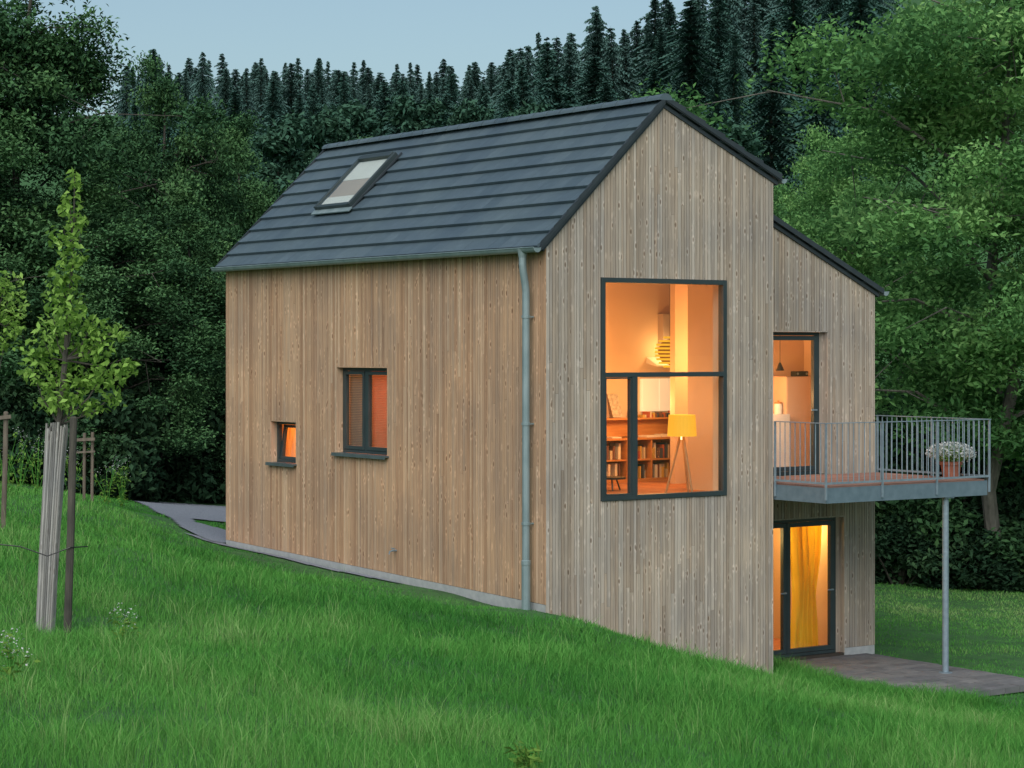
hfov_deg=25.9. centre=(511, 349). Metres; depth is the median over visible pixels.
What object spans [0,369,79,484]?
shrub
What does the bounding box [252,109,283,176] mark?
spruce tree
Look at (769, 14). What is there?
spruce tree
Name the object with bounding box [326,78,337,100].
spruce tree
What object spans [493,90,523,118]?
spruce tree
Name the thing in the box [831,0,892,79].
spruce tree
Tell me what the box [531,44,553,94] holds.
spruce tree
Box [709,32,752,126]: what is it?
spruce tree
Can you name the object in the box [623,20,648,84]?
spruce tree
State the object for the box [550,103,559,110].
spruce tree
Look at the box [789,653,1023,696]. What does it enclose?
patio
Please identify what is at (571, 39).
spruce tree
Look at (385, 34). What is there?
sky
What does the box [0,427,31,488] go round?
weed
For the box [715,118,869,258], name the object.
broadleaf tree
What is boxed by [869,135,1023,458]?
broadleaf tree
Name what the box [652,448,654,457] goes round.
book
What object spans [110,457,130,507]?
weed
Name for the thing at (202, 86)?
spruce tree
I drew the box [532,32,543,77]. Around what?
spruce tree
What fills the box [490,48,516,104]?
spruce tree
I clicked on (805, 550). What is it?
door curtain
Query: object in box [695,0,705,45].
spruce tree
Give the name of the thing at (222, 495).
shrub
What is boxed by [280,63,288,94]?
spruce tree
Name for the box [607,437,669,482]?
bookcase
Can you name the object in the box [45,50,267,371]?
broadleaf tree
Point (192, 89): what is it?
spruce tree
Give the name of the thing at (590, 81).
spruce tree
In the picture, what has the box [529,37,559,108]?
spruce tree
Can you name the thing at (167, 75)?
spruce tree
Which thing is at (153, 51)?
spruce tree
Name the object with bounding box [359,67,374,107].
spruce tree
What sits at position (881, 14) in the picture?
spruce tree
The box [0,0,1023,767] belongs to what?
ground
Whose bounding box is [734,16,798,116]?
spruce tree
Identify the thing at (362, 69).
spruce tree
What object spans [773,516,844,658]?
patio door
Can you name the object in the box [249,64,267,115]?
spruce tree
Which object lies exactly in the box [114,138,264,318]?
broadleaf tree
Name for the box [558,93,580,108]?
spruce tree
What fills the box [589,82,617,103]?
spruce tree
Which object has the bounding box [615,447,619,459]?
book
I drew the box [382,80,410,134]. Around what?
spruce tree
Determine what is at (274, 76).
spruce tree
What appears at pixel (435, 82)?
spruce tree
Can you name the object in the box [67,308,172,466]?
shrub
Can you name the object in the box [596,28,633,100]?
spruce tree
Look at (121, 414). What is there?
shrub
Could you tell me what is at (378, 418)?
window blind
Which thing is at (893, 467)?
shrub
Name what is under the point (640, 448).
book
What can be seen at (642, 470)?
book
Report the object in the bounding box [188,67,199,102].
spruce tree
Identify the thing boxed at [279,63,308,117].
spruce tree
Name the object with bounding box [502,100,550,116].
broadleaf tree
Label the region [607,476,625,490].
side table
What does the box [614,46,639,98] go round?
spruce tree
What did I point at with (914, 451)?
shrub
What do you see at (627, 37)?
spruce tree
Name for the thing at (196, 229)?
broadleaf tree
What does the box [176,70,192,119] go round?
spruce tree
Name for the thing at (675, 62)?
spruce tree
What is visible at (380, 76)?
spruce tree
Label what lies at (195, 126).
spruce tree
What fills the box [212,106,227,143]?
spruce tree
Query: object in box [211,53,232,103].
spruce tree
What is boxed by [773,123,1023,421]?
broadleaf tree
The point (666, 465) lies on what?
book
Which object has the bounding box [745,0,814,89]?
spruce tree
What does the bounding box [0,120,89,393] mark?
broadleaf tree
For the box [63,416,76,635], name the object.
stake
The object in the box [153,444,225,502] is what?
shrub
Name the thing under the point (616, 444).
book
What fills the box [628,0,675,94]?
spruce tree
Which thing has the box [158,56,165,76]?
spruce tree
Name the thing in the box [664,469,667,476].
book
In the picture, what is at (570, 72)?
spruce tree
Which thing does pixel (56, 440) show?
young tree
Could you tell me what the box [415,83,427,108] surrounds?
spruce tree
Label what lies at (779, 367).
pendant lamp
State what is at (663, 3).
spruce tree
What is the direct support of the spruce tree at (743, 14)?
on the ground at (894, 650)
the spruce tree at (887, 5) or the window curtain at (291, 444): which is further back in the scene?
the spruce tree at (887, 5)
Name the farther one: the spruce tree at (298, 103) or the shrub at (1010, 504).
the spruce tree at (298, 103)
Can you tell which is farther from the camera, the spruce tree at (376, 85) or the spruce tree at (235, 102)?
the spruce tree at (376, 85)
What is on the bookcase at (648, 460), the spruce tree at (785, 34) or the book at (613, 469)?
the book at (613, 469)
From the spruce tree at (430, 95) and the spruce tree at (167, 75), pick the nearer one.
the spruce tree at (430, 95)
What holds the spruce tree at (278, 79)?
on the ground at (894, 650)
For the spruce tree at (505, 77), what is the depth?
333.27 m
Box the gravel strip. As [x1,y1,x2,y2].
[184,532,400,582]
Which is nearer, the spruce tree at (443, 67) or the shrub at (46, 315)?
the shrub at (46, 315)
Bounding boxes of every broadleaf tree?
[0,0,240,371]
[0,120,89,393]
[0,159,225,461]
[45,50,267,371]
[72,202,225,502]
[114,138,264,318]
[170,109,298,261]
[232,117,311,197]
[246,99,391,178]
[249,104,353,180]
[383,92,448,132]
[444,98,495,125]
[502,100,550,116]
[618,0,1023,561]
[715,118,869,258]
[773,121,926,404]
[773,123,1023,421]
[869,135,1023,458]
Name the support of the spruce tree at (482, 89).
on the ground at (894, 650)
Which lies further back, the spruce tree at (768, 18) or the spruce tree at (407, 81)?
the spruce tree at (407, 81)
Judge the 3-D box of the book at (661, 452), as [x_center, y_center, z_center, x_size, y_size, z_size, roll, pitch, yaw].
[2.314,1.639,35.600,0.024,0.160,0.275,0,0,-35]
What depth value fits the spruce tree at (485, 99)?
190.99 m
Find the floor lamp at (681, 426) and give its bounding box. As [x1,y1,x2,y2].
[665,414,696,492]
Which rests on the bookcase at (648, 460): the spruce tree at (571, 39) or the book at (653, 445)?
the book at (653, 445)
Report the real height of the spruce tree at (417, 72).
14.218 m
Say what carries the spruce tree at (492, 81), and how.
on the ground at (894, 650)
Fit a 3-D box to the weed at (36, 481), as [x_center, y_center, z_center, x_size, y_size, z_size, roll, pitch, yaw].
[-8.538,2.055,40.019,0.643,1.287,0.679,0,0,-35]
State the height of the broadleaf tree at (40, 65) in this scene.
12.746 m
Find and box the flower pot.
[925,442,976,476]
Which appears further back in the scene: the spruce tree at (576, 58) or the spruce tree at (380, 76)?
the spruce tree at (380, 76)
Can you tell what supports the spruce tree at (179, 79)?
on the ground at (894, 650)
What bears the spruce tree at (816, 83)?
on the ground at (894, 650)
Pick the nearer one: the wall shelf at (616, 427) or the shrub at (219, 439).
the wall shelf at (616, 427)
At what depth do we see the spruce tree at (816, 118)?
155.36 m
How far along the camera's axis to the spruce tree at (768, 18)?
317.30 m
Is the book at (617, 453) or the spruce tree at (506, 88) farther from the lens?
the spruce tree at (506, 88)
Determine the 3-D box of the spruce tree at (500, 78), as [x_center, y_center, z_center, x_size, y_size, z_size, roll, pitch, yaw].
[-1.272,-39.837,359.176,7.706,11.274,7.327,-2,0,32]
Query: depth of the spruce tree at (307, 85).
435.30 m
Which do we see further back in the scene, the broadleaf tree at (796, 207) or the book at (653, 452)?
the broadleaf tree at (796, 207)
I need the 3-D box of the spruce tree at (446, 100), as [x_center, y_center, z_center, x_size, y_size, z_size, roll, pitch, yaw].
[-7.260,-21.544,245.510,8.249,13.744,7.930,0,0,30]
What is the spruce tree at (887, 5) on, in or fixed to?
on the ground at (894, 650)
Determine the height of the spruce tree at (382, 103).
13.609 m
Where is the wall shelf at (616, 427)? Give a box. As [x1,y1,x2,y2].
[607,417,667,436]
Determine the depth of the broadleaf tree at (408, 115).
107.04 m
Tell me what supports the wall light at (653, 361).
attached to the timber house
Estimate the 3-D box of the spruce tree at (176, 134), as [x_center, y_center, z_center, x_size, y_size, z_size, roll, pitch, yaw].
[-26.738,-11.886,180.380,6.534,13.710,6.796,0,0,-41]
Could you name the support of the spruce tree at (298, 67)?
on the ground at (894, 650)
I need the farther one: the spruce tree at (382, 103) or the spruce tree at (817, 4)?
the spruce tree at (817, 4)
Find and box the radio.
[791,371,807,375]
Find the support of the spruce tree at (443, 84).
on the ground at (894, 650)
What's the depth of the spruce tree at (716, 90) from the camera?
193.17 m
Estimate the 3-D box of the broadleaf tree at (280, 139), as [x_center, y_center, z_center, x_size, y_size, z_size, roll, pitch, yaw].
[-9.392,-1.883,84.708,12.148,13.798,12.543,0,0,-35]
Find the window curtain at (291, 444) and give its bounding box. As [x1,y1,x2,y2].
[286,424,295,462]
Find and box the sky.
[0,0,747,115]
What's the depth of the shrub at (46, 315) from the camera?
49.05 m
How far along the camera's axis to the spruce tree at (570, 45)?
308.47 m
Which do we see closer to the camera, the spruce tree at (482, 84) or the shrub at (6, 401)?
the shrub at (6, 401)
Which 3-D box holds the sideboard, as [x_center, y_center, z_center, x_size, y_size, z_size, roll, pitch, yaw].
[3.939,1.548,35.313,0.770,1.065,0.510,0,0,-35]
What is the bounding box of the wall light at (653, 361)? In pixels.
[646,357,667,366]
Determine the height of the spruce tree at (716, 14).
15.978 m
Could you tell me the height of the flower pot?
0.559 m
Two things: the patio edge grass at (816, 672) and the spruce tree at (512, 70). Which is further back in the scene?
the spruce tree at (512, 70)
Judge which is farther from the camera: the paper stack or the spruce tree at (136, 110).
the spruce tree at (136, 110)
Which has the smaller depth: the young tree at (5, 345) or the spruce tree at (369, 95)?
the young tree at (5, 345)
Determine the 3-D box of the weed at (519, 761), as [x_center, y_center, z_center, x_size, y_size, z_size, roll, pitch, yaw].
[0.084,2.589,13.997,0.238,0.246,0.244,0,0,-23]
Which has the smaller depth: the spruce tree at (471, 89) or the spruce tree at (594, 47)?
the spruce tree at (594, 47)
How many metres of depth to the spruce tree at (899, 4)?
294.04 m
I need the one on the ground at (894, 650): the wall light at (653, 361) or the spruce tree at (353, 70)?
the spruce tree at (353, 70)
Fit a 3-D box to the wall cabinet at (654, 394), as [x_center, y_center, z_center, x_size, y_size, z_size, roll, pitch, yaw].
[2.346,0.719,35.825,0.699,0.522,0.060,0,0,-35]
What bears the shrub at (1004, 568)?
on the ground at (894, 650)
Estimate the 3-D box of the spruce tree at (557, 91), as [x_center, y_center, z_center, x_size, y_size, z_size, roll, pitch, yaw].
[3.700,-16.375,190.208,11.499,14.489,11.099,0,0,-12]
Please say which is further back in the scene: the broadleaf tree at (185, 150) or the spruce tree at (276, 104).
the spruce tree at (276, 104)
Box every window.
[265,420,296,466]
[331,366,388,459]
[600,278,726,500]
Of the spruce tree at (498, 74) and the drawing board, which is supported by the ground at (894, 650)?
the spruce tree at (498, 74)
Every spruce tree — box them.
[104,66,133,115]
[114,71,133,126]
[115,97,157,188]
[123,49,165,125]
[128,67,139,107]
[136,74,169,133]
[147,98,174,152]
[154,122,193,218]
[157,126,176,168]
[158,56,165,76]
[164,74,187,132]
[165,65,173,80]
[174,72,183,101]
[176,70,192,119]
[178,58,193,90]
[186,77,198,121]
[187,52,218,131]
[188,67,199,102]
[191,96,207,172]
[207,60,216,116]
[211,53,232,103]
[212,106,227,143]
[213,68,233,114]
[221,90,255,145]
[226,86,247,117]
[231,68,241,89]
[234,76,256,112]
[239,68,260,133]
[248,62,257,88]
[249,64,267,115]
[250,78,286,161]
[251,58,268,120]
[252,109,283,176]
[256,78,291,122]
[258,72,289,131]
[264,73,269,100]
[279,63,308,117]
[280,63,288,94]
[291,58,304,93]
[292,94,307,119]
[296,84,323,150]
[300,69,312,104]
[307,58,327,102]
[318,89,328,118]
[323,69,349,112]
[324,61,332,100]
[324,101,342,144]
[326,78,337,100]
[335,71,357,141]
[345,78,355,103]
[346,62,364,104]
[351,77,358,102]
[356,60,365,98]
[358,80,393,138]
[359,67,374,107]
[363,84,377,133]
[365,78,386,113]
[371,72,390,94]
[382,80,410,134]
[382,91,402,135]
[389,73,401,102]
[391,64,402,80]
[403,77,413,94]
[407,62,418,106]
[408,64,424,97]
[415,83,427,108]
[416,80,423,96]
[420,109,452,129]
[424,75,435,103]
[424,91,434,125]
[431,59,457,88]
[432,72,441,97]
[435,66,462,105]
[435,78,448,102]
[439,94,456,121]
[441,74,461,113]
[457,62,484,105]
[458,75,475,105]
[461,65,472,90]
[464,79,477,107]
[474,76,492,105]
[475,85,489,110]
[478,89,495,115]
[484,62,497,83]
[485,67,497,102]
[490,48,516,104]
[490,68,508,116]
[493,65,501,92]
[493,74,507,117]
[493,79,513,118]
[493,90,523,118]
[506,56,517,91]
[507,48,526,81]
[508,45,539,107]
[512,66,534,110]
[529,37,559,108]
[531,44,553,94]
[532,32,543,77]
[535,75,579,110]
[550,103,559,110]
[551,37,562,75]
[556,46,584,103]
[557,43,583,76]
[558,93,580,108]
[561,53,587,94]
[563,33,582,61]
[570,57,623,105]
[578,6,608,67]
[578,13,607,86]
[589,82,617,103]
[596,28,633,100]
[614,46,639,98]
[616,33,637,54]
[617,29,633,68]
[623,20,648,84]
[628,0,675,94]
[637,91,653,96]
[640,69,665,95]
[641,18,649,52]
[643,29,674,94]
[653,2,679,80]
[657,0,671,24]
[657,0,725,113]
[666,27,683,92]
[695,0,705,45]
[696,0,741,104]
[699,0,709,33]
[702,78,728,126]
[705,0,756,80]
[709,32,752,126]
[717,104,735,125]
[726,0,744,56]
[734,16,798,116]
[735,0,758,66]
[738,31,812,192]
[741,0,766,77]
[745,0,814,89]
[748,0,772,39]
[748,0,839,101]
[759,0,774,35]
[761,3,776,39]
[762,0,787,43]
[763,0,815,35]
[779,93,871,195]
[788,57,855,198]
[790,43,842,126]
[804,0,827,40]
[810,0,848,47]
[830,0,900,130]
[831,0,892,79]
[848,0,892,44]
[877,0,899,27]
[879,0,904,12]
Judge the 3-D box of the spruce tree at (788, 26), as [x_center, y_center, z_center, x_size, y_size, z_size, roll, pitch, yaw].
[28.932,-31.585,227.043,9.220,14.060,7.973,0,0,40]
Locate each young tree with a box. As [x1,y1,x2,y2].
[0,270,31,366]
[16,167,139,634]
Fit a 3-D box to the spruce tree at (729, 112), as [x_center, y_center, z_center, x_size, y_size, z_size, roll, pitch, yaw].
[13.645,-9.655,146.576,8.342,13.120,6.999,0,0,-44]
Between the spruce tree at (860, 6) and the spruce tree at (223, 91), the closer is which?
the spruce tree at (860, 6)
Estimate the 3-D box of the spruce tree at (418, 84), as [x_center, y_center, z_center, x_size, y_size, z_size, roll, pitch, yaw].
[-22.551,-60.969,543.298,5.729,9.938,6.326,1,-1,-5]
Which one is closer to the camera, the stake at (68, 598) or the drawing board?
the stake at (68, 598)
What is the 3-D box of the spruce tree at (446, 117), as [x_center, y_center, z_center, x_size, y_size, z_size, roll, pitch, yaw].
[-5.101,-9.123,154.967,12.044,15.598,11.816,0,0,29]
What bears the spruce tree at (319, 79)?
on the ground at (894, 650)
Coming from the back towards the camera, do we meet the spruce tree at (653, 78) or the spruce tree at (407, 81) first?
the spruce tree at (407, 81)
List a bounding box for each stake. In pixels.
[0,411,10,528]
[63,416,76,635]
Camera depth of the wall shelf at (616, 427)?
35.53 m
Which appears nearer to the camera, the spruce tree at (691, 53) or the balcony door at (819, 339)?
the balcony door at (819, 339)
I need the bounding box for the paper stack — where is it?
[638,435,660,436]
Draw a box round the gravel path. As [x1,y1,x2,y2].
[127,499,225,542]
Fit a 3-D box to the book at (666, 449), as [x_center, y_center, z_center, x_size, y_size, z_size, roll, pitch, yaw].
[2.394,1.602,35.668,0.039,0.235,0.256,0,0,-35]
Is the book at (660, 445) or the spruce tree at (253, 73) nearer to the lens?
the book at (660, 445)
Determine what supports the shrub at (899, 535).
on the ground at (894, 650)
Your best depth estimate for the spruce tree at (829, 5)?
243.36 m
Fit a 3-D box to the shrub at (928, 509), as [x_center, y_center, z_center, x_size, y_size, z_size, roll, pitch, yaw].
[8.834,4.077,47.098,3.478,2.650,3.554,0,0,40]
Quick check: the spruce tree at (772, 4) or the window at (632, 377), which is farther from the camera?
the spruce tree at (772, 4)
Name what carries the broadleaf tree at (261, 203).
on the ground at (894, 650)
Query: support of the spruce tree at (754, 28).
on the ground at (894, 650)
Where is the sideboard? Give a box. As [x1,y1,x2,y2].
[773,414,789,466]
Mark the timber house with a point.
(507, 303)
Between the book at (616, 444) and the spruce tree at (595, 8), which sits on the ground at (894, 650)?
the spruce tree at (595, 8)
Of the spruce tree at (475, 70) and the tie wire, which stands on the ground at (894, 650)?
the spruce tree at (475, 70)
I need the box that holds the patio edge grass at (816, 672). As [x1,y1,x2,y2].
[773,652,1004,708]
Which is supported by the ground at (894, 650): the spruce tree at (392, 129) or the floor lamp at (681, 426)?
the spruce tree at (392, 129)
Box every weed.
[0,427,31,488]
[0,627,40,688]
[2,439,41,488]
[20,429,42,490]
[64,448,82,492]
[94,456,119,504]
[106,602,140,643]
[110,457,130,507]
[503,741,542,767]
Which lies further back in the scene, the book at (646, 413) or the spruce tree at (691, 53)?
the spruce tree at (691, 53)
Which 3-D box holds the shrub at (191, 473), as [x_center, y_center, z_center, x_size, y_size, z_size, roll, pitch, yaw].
[-7.031,2.030,49.498,3.248,3.346,3.706,0,0,-17]
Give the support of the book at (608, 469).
on the bookcase at (648, 460)
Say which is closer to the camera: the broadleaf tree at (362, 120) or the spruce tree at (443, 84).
the broadleaf tree at (362, 120)
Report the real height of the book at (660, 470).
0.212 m
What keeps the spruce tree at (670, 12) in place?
on the ground at (894, 650)
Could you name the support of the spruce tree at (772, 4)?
on the ground at (894, 650)
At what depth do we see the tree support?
37.98 m
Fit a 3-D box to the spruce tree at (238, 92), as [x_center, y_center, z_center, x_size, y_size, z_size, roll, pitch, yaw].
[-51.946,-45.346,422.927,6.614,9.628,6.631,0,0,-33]
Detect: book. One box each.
[607,463,616,475]
[607,464,609,475]
[609,446,614,459]
[609,451,612,459]
[610,443,620,458]
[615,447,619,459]
[617,463,619,475]
[638,446,641,458]
[638,464,644,477]
[638,466,640,477]
[642,411,649,417]
[642,447,644,458]
[652,443,655,457]
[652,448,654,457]
[653,464,657,477]
[656,443,667,457]
[656,444,663,457]
[656,447,659,457]
[658,462,668,476]
[659,464,661,476]
[660,448,662,457]
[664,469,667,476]
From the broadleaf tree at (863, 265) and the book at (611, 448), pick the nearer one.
the book at (611, 448)
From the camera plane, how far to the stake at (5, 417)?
29.97 m
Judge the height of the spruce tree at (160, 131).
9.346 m
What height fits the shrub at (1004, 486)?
4.507 m
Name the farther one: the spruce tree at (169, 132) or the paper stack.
the spruce tree at (169, 132)
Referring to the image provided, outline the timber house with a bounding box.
[211,93,990,673]
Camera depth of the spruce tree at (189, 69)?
555.87 m
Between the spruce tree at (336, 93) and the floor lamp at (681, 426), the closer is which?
the floor lamp at (681, 426)
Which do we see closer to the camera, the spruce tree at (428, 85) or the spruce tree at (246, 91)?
the spruce tree at (246, 91)
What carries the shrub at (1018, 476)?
on the ground at (894, 650)
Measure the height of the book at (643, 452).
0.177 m
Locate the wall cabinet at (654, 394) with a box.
[640,378,669,410]
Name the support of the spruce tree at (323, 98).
on the ground at (894, 650)
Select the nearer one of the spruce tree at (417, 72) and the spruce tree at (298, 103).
the spruce tree at (298, 103)
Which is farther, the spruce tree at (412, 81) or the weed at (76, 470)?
the spruce tree at (412, 81)
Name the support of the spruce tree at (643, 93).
on the ground at (894, 650)
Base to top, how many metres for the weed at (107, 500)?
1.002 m
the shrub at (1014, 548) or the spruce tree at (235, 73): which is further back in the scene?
the spruce tree at (235, 73)
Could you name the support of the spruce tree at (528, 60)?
on the ground at (894, 650)
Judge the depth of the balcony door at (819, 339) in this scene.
34.69 m
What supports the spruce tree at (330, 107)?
on the ground at (894, 650)
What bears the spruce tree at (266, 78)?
on the ground at (894, 650)
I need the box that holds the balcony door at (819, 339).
[773,331,827,475]
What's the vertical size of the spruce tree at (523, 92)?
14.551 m
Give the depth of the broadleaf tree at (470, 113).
111.15 m
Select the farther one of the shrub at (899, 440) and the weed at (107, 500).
the shrub at (899, 440)
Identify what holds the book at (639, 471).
on the bookcase at (648, 460)
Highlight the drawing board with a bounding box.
[607,394,622,416]
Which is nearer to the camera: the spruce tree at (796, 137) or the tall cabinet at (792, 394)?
the tall cabinet at (792, 394)
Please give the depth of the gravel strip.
35.09 m
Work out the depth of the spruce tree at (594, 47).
315.72 m
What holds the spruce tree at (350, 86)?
on the ground at (894, 650)
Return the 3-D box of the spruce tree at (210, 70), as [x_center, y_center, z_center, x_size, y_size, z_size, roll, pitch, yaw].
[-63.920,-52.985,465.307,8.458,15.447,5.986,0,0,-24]
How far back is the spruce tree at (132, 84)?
476.76 m
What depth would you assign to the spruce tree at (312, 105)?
264.99 m
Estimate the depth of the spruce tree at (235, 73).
546.13 m
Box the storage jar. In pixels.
[774,400,781,413]
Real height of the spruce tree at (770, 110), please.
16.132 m
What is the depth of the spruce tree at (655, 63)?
249.80 m
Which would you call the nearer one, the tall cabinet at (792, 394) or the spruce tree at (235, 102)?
the tall cabinet at (792, 394)
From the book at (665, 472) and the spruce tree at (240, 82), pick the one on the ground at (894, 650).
the spruce tree at (240, 82)
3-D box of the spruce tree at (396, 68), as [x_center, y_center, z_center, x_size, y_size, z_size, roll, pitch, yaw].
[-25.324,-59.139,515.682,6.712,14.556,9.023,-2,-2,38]
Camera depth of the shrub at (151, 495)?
47.98 m
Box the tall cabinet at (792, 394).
[773,376,810,465]
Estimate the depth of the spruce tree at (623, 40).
334.45 m
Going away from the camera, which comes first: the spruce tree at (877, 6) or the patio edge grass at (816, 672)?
the patio edge grass at (816, 672)
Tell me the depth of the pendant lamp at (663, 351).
35.20 m
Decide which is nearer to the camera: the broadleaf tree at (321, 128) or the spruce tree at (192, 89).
the broadleaf tree at (321, 128)
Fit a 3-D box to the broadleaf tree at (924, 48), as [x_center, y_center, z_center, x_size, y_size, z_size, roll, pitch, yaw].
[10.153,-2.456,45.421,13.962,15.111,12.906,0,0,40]
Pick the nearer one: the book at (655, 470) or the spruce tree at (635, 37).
the book at (655, 470)
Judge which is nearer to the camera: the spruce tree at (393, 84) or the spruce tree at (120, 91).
the spruce tree at (393, 84)
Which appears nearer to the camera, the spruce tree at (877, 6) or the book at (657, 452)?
the book at (657, 452)
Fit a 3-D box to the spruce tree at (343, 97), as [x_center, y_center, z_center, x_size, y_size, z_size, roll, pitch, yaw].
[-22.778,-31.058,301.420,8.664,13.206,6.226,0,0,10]
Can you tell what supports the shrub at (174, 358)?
on the ground at (894, 650)
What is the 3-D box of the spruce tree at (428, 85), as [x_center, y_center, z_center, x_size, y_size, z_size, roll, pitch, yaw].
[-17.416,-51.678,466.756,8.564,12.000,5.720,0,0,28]
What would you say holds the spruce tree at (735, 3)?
on the ground at (894, 650)
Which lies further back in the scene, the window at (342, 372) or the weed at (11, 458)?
the weed at (11, 458)
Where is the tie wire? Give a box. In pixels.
[0,544,87,556]
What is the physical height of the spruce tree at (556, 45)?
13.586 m
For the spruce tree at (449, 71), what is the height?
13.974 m
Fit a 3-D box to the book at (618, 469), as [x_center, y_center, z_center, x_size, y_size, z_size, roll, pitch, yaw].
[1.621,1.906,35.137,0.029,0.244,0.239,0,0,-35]
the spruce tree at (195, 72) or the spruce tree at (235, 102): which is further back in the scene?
the spruce tree at (195, 72)
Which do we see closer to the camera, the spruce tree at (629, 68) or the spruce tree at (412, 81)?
the spruce tree at (629, 68)
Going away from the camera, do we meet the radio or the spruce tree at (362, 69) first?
the radio
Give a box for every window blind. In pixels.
[349,375,372,445]
[372,371,386,447]
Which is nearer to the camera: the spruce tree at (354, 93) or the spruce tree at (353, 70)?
the spruce tree at (354, 93)
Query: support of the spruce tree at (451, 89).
on the ground at (894, 650)
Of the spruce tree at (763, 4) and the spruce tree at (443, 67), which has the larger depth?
the spruce tree at (443, 67)
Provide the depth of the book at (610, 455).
34.93 m
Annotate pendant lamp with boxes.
[655,336,669,367]
[776,362,783,370]
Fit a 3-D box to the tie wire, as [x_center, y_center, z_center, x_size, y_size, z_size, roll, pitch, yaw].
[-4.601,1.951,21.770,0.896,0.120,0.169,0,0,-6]
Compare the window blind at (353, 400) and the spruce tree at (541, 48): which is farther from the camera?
the spruce tree at (541, 48)
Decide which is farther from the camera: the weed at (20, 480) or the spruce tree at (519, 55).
the spruce tree at (519, 55)
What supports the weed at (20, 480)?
on the ground at (894, 650)
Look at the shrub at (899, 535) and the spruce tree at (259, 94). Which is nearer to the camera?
the shrub at (899, 535)
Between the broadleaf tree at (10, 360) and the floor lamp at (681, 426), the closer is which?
the floor lamp at (681, 426)
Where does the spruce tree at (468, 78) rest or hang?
on the ground at (894, 650)
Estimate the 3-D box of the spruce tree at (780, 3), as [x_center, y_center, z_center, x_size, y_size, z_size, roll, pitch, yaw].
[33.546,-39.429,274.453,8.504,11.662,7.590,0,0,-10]
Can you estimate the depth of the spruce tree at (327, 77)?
514.32 m
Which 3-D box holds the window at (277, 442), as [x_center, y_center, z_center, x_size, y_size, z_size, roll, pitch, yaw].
[-3.606,1.507,35.984,0.347,0.725,0.916,0,0,-35]
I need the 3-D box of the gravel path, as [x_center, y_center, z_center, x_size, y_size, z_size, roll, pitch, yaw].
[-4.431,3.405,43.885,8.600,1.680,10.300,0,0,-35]
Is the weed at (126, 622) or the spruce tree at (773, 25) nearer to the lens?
the weed at (126, 622)
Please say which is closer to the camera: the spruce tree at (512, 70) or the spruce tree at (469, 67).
the spruce tree at (512, 70)
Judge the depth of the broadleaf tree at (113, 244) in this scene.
47.02 m
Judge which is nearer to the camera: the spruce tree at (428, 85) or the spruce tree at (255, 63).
the spruce tree at (428, 85)
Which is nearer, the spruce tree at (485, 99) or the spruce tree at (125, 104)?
the spruce tree at (485, 99)
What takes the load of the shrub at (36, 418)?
on the ground at (894, 650)
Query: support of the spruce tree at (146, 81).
on the ground at (894, 650)
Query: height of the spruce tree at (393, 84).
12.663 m
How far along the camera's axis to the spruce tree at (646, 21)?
351.34 m
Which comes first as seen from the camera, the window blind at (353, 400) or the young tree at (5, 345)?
the young tree at (5, 345)
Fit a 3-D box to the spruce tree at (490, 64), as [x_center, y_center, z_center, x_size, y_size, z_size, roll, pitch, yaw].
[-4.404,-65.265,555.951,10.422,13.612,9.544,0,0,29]
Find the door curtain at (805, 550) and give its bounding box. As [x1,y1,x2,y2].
[791,526,821,647]
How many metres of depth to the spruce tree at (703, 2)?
338.92 m
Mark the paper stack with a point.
(649, 435)
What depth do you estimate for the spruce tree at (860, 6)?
194.21 m
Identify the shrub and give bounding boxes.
[0,306,119,376]
[0,352,85,487]
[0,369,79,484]
[24,382,169,499]
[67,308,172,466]
[78,361,225,501]
[146,369,225,503]
[148,314,225,375]
[152,437,225,504]
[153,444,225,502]
[182,349,225,499]
[875,393,977,474]
[875,435,950,571]
[875,496,1002,588]
[875,510,963,587]
[879,394,1021,510]
[879,425,920,472]
[908,524,1023,592]
[922,487,1023,591]
[951,436,1023,508]
[966,516,1023,592]
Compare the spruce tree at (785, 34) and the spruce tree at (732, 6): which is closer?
the spruce tree at (785, 34)
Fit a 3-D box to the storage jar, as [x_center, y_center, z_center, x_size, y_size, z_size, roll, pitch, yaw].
[4.228,0.908,35.448,0.140,0.212,0.136,0,0,-35]
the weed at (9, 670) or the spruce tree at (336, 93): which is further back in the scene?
the spruce tree at (336, 93)

